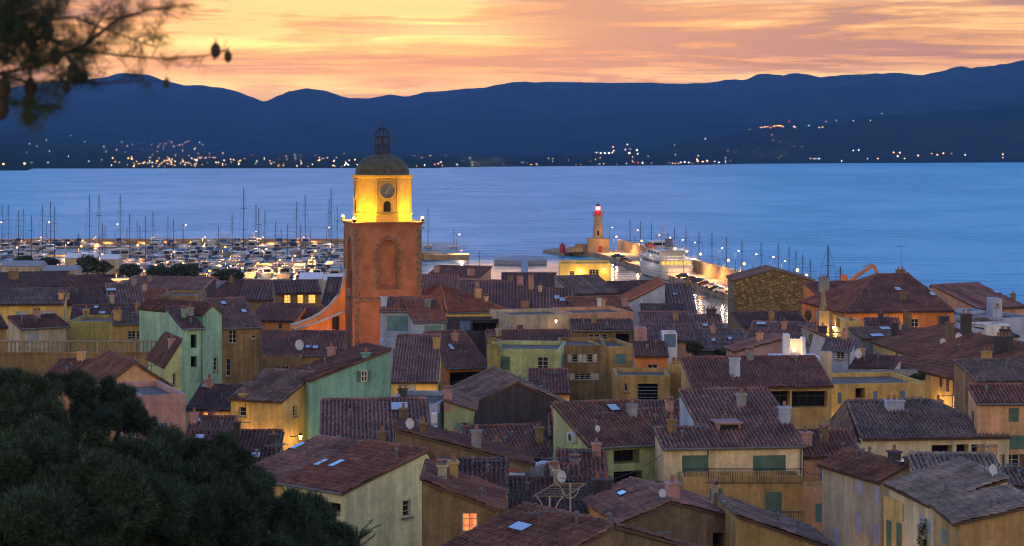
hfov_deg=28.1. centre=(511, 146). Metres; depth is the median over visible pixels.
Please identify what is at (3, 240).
motor yacht
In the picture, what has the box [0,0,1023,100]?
sky
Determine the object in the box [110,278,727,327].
ground
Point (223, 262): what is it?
motor yacht
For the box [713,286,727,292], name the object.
parked car
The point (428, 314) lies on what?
house
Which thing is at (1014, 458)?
window
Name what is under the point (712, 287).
parked car
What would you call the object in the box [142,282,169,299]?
house
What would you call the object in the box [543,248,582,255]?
rocky mole
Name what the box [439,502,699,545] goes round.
house
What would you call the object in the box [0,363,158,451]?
stone pine
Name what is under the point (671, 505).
house
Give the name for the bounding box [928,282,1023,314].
house
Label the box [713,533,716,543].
window
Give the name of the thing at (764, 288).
house
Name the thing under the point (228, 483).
stone pine
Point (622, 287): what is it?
house
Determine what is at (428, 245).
sailing yacht
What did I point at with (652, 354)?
house
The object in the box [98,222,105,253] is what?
sailing yacht
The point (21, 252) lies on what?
motor yacht
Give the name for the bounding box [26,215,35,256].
sailing yacht
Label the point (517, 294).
house
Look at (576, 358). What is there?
window
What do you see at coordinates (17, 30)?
overhanging pine
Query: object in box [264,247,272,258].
motor yacht
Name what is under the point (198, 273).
floating dock
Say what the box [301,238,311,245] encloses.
motor yacht
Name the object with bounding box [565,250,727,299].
quay
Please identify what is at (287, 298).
window
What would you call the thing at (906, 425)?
house
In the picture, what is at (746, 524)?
house
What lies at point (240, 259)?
motor yacht
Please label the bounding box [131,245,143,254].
motor yacht
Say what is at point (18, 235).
sailing yacht
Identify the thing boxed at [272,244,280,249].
motor yacht
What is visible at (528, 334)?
house
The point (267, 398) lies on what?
house
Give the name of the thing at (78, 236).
sailing yacht
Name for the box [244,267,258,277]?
motor yacht
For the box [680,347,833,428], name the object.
house
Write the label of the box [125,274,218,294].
house
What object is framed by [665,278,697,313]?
house
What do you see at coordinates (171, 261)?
sailing yacht
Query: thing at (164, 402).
house
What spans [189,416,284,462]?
house
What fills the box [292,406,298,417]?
window
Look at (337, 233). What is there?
sailing yacht
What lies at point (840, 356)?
window
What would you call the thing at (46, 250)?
sailing yacht
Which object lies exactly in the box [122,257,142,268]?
motor yacht
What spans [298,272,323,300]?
harbour shed
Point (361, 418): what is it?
house
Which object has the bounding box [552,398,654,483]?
house
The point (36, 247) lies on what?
motor yacht
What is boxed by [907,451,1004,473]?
house
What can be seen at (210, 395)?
house
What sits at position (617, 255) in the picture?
parked car
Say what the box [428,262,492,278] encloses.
house
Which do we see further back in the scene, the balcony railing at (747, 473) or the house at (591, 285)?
the house at (591, 285)
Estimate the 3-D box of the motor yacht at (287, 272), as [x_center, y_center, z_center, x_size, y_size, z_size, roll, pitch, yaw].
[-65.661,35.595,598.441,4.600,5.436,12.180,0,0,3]
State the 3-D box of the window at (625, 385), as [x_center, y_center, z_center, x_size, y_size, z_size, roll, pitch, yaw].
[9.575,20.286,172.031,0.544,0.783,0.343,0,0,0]
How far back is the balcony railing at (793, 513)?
118.80 m
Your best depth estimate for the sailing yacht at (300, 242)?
667.94 m
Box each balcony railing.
[684,468,802,483]
[772,511,803,522]
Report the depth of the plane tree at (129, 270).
557.04 m
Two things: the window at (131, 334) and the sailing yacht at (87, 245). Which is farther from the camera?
the sailing yacht at (87, 245)
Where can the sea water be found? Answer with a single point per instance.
(927, 224)
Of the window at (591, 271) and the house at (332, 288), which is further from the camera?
the window at (591, 271)
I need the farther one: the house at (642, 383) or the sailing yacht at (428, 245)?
the sailing yacht at (428, 245)
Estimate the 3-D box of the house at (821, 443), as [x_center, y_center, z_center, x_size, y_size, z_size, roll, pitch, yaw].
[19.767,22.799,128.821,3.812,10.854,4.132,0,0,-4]
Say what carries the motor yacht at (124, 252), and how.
on the sea water
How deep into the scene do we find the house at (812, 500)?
124.57 m
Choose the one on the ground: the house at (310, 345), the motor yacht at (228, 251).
the house at (310, 345)
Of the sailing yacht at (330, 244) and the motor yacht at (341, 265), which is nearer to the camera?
the motor yacht at (341, 265)
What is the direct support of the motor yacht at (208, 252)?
on the sea water
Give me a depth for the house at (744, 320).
239.14 m
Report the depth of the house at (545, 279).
334.56 m
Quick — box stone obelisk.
[817,279,828,335]
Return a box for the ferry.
[638,224,696,279]
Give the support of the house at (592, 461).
on the ground
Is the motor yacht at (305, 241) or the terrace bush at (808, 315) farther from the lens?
the motor yacht at (305, 241)
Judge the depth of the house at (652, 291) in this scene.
272.00 m
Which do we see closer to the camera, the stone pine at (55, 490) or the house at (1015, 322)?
the stone pine at (55, 490)
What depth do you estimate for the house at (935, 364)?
182.99 m
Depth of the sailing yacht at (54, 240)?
667.91 m
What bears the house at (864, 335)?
on the ground
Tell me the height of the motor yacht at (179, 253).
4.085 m
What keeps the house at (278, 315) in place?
on the ground
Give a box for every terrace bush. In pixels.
[685,340,704,355]
[804,309,811,321]
[908,373,925,380]
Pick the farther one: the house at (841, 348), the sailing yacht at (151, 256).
the sailing yacht at (151, 256)
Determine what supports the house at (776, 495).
on the ground
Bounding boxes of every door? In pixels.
[28,331,36,342]
[407,385,415,389]
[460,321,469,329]
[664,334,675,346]
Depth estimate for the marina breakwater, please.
797.50 m
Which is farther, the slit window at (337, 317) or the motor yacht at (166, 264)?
the motor yacht at (166, 264)
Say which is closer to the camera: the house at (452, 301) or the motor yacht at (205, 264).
the house at (452, 301)
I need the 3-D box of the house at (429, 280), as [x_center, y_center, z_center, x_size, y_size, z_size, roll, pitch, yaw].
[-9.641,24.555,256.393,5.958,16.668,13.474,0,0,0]
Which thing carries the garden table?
on the house at (437, 441)
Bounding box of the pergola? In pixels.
[533,483,586,510]
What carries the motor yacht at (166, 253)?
on the sea water
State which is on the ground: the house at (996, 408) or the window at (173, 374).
the house at (996, 408)
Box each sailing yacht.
[0,206,13,252]
[0,207,7,258]
[13,210,22,258]
[15,210,27,248]
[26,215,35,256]
[37,205,47,257]
[41,201,55,253]
[49,206,60,260]
[72,233,81,252]
[82,194,94,248]
[93,196,103,251]
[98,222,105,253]
[111,199,124,253]
[123,213,134,262]
[139,216,150,268]
[147,217,157,258]
[168,218,177,262]
[212,225,221,258]
[238,188,248,258]
[249,206,260,253]
[251,208,262,262]
[259,213,269,248]
[269,222,280,268]
[283,224,291,258]
[290,203,299,253]
[295,225,302,259]
[298,199,310,262]
[324,191,337,268]
[324,202,333,247]
[333,207,341,254]
[423,216,431,247]
[721,237,731,266]
[799,255,806,273]
[806,259,814,277]
[821,245,836,279]
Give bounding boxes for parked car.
[611,254,624,257]
[618,257,632,261]
[676,273,691,277]
[683,276,695,279]
[691,277,707,282]
[697,281,709,285]
[704,283,720,287]
[708,285,719,290]
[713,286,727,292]
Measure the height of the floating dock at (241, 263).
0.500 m
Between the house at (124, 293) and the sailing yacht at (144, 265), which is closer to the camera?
the house at (124, 293)
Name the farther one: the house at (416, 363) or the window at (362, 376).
the house at (416, 363)
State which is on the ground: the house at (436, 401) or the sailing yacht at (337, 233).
the house at (436, 401)
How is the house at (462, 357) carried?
on the ground
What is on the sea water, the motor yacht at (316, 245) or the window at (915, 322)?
the motor yacht at (316, 245)
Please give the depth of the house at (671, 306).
246.71 m
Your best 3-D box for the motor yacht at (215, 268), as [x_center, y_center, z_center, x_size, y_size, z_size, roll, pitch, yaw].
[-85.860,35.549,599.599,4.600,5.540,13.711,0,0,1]
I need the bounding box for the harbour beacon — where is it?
[559,242,565,252]
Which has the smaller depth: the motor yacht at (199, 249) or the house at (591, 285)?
the house at (591, 285)
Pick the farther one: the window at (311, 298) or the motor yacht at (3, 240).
the motor yacht at (3, 240)
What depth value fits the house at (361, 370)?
154.01 m
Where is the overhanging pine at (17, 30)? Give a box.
[0,0,231,139]
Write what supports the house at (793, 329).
on the ground
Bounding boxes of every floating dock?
[0,246,343,247]
[0,263,307,264]
[7,255,329,256]
[98,273,327,274]
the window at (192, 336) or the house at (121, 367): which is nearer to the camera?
the house at (121, 367)
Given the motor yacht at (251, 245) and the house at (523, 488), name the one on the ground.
the house at (523, 488)
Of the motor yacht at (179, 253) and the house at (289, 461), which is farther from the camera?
the motor yacht at (179, 253)
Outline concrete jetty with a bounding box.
[494,255,546,271]
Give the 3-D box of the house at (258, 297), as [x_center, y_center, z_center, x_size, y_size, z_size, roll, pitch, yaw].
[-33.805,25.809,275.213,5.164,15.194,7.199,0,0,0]
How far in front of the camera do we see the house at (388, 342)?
196.00 m
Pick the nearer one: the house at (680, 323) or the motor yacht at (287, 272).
the house at (680, 323)
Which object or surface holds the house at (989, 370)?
on the ground
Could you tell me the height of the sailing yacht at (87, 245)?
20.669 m
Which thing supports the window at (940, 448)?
in the house at (906, 425)
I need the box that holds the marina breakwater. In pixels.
[0,239,343,243]
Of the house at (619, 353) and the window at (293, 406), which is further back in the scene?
the house at (619, 353)
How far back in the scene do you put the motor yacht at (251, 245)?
753.23 m
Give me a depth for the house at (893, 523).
105.25 m
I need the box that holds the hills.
[0,60,1023,170]
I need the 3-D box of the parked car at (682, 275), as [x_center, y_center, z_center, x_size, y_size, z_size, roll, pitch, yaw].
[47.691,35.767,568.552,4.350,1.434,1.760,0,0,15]
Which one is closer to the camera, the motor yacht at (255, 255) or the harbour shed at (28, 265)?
the harbour shed at (28, 265)
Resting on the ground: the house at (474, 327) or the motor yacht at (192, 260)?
the house at (474, 327)
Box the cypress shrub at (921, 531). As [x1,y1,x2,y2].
[917,518,927,545]
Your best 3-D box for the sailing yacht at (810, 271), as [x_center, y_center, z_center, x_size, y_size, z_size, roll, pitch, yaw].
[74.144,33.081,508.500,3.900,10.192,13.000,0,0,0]
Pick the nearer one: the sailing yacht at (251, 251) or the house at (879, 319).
the house at (879, 319)
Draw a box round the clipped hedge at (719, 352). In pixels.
[713,348,725,355]
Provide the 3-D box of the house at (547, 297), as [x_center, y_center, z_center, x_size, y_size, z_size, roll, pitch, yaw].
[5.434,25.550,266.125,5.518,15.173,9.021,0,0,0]
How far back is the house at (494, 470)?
111.86 m
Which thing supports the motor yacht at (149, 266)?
on the sea water
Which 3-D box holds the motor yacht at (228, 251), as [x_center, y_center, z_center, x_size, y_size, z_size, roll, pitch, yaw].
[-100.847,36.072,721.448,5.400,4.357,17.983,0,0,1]
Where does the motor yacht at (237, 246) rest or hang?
on the sea water
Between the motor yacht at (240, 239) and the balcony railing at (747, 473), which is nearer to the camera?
the balcony railing at (747, 473)
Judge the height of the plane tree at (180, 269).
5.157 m
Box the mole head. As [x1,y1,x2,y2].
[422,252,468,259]
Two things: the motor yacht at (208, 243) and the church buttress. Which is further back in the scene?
the motor yacht at (208, 243)
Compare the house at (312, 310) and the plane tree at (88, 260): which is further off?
the plane tree at (88, 260)
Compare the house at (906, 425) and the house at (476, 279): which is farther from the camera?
the house at (476, 279)
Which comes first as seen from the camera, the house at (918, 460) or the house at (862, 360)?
the house at (918, 460)
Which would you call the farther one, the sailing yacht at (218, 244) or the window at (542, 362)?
the sailing yacht at (218, 244)
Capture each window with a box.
[128,331,135,338]
[171,373,176,386]
[191,334,193,346]
[191,356,193,365]
[198,412,212,414]
[213,357,219,371]
[225,358,232,376]
[228,330,237,344]
[238,407,246,417]
[250,334,257,339]
[277,366,292,369]
[284,295,290,302]
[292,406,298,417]
[297,295,302,302]
[307,295,316,303]
[332,316,338,329]
[357,370,370,381]
[401,500,413,519]
[438,410,443,428]
[456,423,472,432]
[459,513,477,534]
[537,357,547,367]
[568,354,581,363]
[570,373,598,380]
[583,354,596,363]
[588,334,599,336]
[589,269,598,274]
[616,334,628,340]
[623,384,628,392]
[638,384,657,399]
[648,364,657,367]
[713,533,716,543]
[835,352,845,360]
[855,388,859,396]
[912,319,918,326]
[932,445,947,451]
[956,444,963,451]
[1000,454,1023,466]
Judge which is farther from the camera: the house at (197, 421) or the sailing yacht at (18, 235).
the sailing yacht at (18, 235)
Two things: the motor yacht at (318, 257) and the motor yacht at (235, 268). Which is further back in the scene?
the motor yacht at (318, 257)
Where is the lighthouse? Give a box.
[568,204,609,251]
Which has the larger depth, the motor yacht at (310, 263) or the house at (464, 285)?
the motor yacht at (310, 263)
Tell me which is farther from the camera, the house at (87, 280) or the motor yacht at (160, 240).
the motor yacht at (160, 240)
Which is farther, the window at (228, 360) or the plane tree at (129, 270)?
the plane tree at (129, 270)
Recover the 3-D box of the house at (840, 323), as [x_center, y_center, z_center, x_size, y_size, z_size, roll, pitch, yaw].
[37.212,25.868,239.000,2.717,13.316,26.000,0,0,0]
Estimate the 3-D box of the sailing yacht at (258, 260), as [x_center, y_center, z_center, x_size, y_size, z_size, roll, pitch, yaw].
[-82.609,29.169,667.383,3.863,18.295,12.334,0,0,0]
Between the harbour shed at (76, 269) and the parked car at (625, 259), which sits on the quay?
the parked car at (625, 259)
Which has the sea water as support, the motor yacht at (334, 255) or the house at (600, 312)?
the motor yacht at (334, 255)
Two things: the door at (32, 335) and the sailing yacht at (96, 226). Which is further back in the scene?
the sailing yacht at (96, 226)
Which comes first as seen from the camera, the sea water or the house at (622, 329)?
the house at (622, 329)
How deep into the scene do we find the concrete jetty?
662.56 m
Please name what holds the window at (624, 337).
in the house at (622, 329)
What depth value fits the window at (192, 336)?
181.39 m
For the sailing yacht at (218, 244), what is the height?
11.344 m
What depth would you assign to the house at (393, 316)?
206.00 m
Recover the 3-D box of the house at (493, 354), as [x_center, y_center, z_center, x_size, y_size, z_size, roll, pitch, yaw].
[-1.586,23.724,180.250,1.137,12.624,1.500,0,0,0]
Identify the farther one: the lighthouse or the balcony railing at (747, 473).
the lighthouse
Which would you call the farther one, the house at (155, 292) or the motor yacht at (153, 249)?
the motor yacht at (153, 249)
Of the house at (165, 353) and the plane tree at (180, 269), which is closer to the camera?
the house at (165, 353)
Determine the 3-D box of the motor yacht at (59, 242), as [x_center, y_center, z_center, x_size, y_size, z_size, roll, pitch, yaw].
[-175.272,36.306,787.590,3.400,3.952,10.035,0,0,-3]
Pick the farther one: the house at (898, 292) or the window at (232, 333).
the house at (898, 292)
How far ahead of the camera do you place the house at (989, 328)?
201.45 m
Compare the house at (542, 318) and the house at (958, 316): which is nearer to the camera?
the house at (542, 318)
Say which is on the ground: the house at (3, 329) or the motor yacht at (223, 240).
the house at (3, 329)
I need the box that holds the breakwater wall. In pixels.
[617,240,739,281]
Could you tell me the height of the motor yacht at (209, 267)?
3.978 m
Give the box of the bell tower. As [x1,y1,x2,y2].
[341,124,424,348]
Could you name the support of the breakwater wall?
on the quay
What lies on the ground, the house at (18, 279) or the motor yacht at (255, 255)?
the house at (18, 279)
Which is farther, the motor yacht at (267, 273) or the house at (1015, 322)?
the motor yacht at (267, 273)
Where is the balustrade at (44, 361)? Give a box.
[0,340,157,376]
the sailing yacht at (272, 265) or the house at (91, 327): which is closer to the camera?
the house at (91, 327)
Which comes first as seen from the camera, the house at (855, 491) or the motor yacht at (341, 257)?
the house at (855, 491)
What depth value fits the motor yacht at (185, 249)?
723.01 m
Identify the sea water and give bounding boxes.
[0,162,1023,322]
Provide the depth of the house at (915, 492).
102.77 m
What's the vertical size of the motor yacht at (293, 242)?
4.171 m
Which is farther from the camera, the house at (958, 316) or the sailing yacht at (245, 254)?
the sailing yacht at (245, 254)
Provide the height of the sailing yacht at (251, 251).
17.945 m
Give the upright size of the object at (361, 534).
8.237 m
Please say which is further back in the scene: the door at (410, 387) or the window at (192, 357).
the window at (192, 357)
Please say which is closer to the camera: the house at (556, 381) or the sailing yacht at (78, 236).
the house at (556, 381)
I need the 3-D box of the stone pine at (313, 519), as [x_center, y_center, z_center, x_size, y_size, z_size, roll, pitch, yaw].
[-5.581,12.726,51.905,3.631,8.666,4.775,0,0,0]
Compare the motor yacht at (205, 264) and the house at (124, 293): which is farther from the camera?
the motor yacht at (205, 264)
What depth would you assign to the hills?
8038.76 m
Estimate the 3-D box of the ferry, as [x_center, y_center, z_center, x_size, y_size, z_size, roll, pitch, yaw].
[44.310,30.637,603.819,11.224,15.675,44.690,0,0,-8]
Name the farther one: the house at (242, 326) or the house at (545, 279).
the house at (545, 279)
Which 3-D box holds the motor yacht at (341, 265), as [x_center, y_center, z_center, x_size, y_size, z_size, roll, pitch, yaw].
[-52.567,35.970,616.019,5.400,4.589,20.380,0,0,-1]
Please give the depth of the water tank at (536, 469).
123.60 m
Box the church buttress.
[290,269,347,329]
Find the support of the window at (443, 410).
in the house at (436, 401)
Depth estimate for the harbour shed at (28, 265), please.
545.55 m
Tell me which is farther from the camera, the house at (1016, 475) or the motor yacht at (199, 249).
the motor yacht at (199, 249)
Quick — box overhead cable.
[561,455,660,481]
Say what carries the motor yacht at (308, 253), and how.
on the sea water
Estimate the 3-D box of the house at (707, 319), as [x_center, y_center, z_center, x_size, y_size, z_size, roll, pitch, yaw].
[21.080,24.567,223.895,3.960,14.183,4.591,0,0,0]
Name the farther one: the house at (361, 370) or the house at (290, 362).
the house at (290, 362)
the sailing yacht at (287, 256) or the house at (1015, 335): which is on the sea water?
the sailing yacht at (287, 256)
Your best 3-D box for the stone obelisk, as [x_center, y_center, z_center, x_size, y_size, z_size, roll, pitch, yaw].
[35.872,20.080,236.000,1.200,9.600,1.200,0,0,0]
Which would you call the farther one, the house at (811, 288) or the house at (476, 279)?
the house at (476, 279)
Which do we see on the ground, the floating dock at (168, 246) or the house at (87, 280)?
the house at (87, 280)
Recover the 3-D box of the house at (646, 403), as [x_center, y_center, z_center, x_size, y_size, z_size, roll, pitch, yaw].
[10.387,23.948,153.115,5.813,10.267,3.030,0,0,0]
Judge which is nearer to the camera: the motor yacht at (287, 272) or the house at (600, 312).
the house at (600, 312)
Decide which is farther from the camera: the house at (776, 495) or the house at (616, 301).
the house at (616, 301)
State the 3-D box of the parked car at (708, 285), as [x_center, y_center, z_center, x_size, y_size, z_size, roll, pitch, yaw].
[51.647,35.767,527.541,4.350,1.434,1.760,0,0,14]
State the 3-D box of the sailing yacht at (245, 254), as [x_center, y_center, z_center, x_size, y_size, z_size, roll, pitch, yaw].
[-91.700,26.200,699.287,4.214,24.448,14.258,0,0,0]
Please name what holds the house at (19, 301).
on the ground
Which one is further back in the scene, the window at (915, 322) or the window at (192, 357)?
the window at (915, 322)
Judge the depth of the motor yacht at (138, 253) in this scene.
692.74 m
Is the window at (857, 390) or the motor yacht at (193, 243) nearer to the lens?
the window at (857, 390)
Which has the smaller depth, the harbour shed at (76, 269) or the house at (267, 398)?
the house at (267, 398)
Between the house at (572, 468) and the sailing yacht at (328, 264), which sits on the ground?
the house at (572, 468)
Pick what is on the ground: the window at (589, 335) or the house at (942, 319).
the house at (942, 319)
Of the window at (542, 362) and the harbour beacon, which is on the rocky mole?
the harbour beacon
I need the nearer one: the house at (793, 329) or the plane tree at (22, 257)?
the house at (793, 329)
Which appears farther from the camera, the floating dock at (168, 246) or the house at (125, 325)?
the floating dock at (168, 246)
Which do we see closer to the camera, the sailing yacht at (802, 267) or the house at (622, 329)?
the house at (622, 329)
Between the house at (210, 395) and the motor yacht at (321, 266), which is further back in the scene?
the motor yacht at (321, 266)
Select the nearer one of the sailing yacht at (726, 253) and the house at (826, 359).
the house at (826, 359)
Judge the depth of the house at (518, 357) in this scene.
180.78 m
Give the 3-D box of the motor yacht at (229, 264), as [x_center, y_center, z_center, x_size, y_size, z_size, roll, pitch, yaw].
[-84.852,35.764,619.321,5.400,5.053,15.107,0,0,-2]
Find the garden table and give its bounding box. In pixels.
[509,472,524,475]
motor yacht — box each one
[0,236,13,244]
[0,240,12,249]
[14,234,24,245]
[14,250,26,257]
[19,241,30,250]
[23,249,40,259]
[29,237,48,250]
[52,239,61,245]
[63,239,73,245]
[75,234,84,245]
[115,236,125,245]
[120,245,132,258]
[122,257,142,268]
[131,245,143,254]
[134,248,144,258]
[137,255,149,262]
[146,239,163,249]
[146,241,158,254]
[146,261,156,269]
[149,237,164,244]
[152,255,161,262]
[154,256,166,265]
[159,259,169,267]
[162,250,172,258]
[168,237,176,245]
[173,257,186,264]
[174,251,185,258]
[176,244,189,253]
[181,254,191,262]
[186,255,197,266]
[188,237,202,249]
[189,250,198,258]
[193,259,203,271]
[194,243,202,253]
[197,253,210,262]
[200,250,210,258]
[201,261,209,267]
[203,240,214,249]
[205,245,217,254]
[206,259,218,272]
[208,262,224,276]
[215,259,225,266]
[219,234,230,245]
[219,242,235,254]
[224,258,240,269]
[227,249,244,262]
[230,264,239,269]
[233,234,242,244]
[233,240,241,250]
[243,258,256,271]
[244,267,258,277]
[245,237,259,249]
[246,233,259,244]
[250,249,262,258]
[261,268,272,277]
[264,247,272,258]
[269,251,285,262]
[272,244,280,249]
[273,257,286,272]
[275,235,285,245]
[277,260,294,277]
[290,236,298,245]
[293,260,310,272]
[296,267,305,277]
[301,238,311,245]
[306,250,314,256]
[307,247,324,262]
[308,257,317,267]
[311,242,319,248]
[314,261,325,271]
[318,247,330,254]
[328,266,342,273]
[329,248,340,261]
[329,258,343,271]
[334,244,343,254]
[339,250,343,262]
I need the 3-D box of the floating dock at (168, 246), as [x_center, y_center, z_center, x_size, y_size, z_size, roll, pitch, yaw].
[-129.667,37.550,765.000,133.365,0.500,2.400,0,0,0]
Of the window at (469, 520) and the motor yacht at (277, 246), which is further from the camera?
the motor yacht at (277, 246)
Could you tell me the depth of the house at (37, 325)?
193.77 m
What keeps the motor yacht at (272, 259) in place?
on the sea water
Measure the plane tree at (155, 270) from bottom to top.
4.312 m
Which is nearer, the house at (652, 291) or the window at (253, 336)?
the window at (253, 336)
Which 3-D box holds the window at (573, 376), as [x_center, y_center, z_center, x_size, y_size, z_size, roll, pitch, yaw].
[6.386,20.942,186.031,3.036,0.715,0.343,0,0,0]
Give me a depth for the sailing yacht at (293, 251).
734.76 m
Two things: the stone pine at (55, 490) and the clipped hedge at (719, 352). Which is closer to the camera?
the stone pine at (55, 490)
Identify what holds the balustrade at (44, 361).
on the ground
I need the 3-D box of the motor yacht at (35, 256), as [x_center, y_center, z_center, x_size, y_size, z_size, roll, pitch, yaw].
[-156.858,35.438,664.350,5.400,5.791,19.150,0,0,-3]
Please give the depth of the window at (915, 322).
233.42 m
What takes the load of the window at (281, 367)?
in the house at (290, 362)
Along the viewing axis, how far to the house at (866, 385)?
167.14 m
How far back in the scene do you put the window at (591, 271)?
330.22 m
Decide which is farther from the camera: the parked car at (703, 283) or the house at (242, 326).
the parked car at (703, 283)
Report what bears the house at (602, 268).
on the ground
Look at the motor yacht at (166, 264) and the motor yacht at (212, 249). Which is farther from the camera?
the motor yacht at (212, 249)
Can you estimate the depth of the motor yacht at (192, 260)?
642.50 m
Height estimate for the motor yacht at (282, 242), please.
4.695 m
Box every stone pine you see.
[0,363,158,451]
[0,413,200,545]
[90,420,296,545]
[235,483,363,545]
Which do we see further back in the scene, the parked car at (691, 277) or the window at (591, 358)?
the parked car at (691, 277)
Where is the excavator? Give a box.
[841,263,877,280]
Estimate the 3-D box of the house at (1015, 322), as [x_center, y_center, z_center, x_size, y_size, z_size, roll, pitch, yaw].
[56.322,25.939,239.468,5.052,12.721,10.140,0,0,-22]
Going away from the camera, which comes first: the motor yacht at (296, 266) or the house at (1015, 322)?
the house at (1015, 322)
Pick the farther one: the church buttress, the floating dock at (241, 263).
the floating dock at (241, 263)
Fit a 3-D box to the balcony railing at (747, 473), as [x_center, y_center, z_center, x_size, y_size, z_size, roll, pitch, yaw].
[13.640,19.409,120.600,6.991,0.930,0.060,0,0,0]
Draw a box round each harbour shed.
[0,260,47,271]
[43,265,81,274]
[64,253,99,273]
[100,254,121,273]
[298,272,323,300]
[323,274,342,288]
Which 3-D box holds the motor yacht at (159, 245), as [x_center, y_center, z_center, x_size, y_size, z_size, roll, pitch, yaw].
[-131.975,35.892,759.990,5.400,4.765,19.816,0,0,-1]
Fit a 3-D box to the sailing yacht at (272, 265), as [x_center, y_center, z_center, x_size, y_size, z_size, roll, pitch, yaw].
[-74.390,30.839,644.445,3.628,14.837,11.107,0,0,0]
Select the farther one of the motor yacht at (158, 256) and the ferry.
the motor yacht at (158, 256)
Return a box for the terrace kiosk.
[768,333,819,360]
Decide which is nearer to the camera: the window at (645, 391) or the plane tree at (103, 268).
the window at (645, 391)
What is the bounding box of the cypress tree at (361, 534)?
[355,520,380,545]
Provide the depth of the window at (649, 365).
180.20 m
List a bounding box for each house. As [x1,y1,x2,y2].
[0,269,73,287]
[0,287,68,339]
[0,303,7,351]
[7,308,70,351]
[44,347,92,422]
[60,273,115,293]
[67,287,110,320]
[67,315,112,351]
[70,300,141,319]
[72,348,173,449]
[105,276,144,303]
[111,307,138,351]
[118,380,185,444]
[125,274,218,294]
[137,294,223,383]
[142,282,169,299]
[145,331,182,391]
[160,290,205,301]
[165,303,205,427]
[186,374,243,424]
[186,408,236,437]
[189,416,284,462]
[203,297,263,383]
[206,275,271,297]
[227,368,314,449]
[239,281,272,312]
[253,435,363,535]
[255,297,306,329]
[262,328,346,364]
[262,354,302,369]
[272,279,321,305]
[276,439,435,545]
[294,342,391,440]
[301,302,324,319]
[319,396,437,441]
[321,277,341,307]
[379,293,418,339]
[380,338,395,396]
[390,334,441,396]
[392,385,443,428]
[393,416,535,475]
[401,295,447,333]
[419,454,504,545]
[421,274,459,290]
[422,281,505,315]
[423,329,486,390]
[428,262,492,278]
[434,453,508,513]
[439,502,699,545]
[442,365,565,442]
[442,385,478,432]
[446,316,498,358]
[459,279,502,294]
[461,278,499,283]
[461,422,552,461]
[478,273,535,308]
[485,325,570,360]
[487,344,499,367]
[490,308,569,329]
[492,339,565,380]
[501,272,556,287]
[507,463,613,515]
[528,367,570,400]
[532,283,573,308]
[540,456,581,479]
[548,405,552,449]
[551,306,633,334]
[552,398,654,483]
[554,274,619,295]
[555,437,607,475]
[558,337,605,400]
[559,260,610,280]
[564,295,632,311]
[570,311,633,343]
[580,475,724,545]
[586,338,633,398]
[606,280,649,294]
[612,368,669,399]
[620,276,665,325]
[627,398,679,410]
[632,337,668,367]
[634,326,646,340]
[637,307,695,359]
[639,303,686,310]
[639,396,679,426]
[653,414,712,483]
[660,330,676,362]
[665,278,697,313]
[666,357,680,399]
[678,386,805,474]
[678,470,802,521]
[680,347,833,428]
[690,306,723,327]
[694,322,746,355]
[715,493,835,545]
[723,329,781,355]
[726,265,814,327]
[730,309,806,337]
[747,318,815,353]
[796,323,867,362]
[796,420,859,480]
[799,267,956,336]
[803,275,854,297]
[803,481,821,532]
[816,444,912,545]
[821,328,855,369]
[821,351,831,381]
[827,312,861,336]
[829,394,1013,466]
[831,372,925,417]
[832,369,917,376]
[848,310,913,353]
[848,344,901,370]
[863,310,900,325]
[870,310,972,355]
[882,444,1009,545]
[884,496,903,545]
[900,326,1023,407]
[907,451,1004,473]
[912,313,956,329]
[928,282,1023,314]
[928,484,1023,545]
[953,357,1023,413]
[954,308,1003,326]
[954,310,1023,340]
[956,317,1019,339]
[967,382,1023,466]
[972,319,1008,335]
[987,297,1001,317]
[1000,461,1023,492]
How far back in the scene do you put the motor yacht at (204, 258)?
666.64 m
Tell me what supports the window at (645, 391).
in the house at (642, 383)
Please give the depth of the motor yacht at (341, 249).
722.95 m
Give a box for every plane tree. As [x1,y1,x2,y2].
[13,255,32,259]
[39,257,59,264]
[76,254,100,273]
[93,260,114,273]
[117,263,142,278]
[145,265,168,275]
[165,263,199,275]
[210,269,244,279]
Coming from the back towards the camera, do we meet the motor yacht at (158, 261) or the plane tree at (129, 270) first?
the motor yacht at (158, 261)
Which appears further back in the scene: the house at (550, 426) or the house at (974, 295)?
the house at (974, 295)
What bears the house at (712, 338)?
on the ground
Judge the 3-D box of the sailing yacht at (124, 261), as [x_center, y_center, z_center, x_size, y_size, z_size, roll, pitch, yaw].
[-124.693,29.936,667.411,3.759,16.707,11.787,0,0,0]
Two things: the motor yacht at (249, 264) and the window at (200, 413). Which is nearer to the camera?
the window at (200, 413)
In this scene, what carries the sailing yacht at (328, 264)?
on the sea water
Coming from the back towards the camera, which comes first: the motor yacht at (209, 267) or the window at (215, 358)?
the motor yacht at (209, 267)

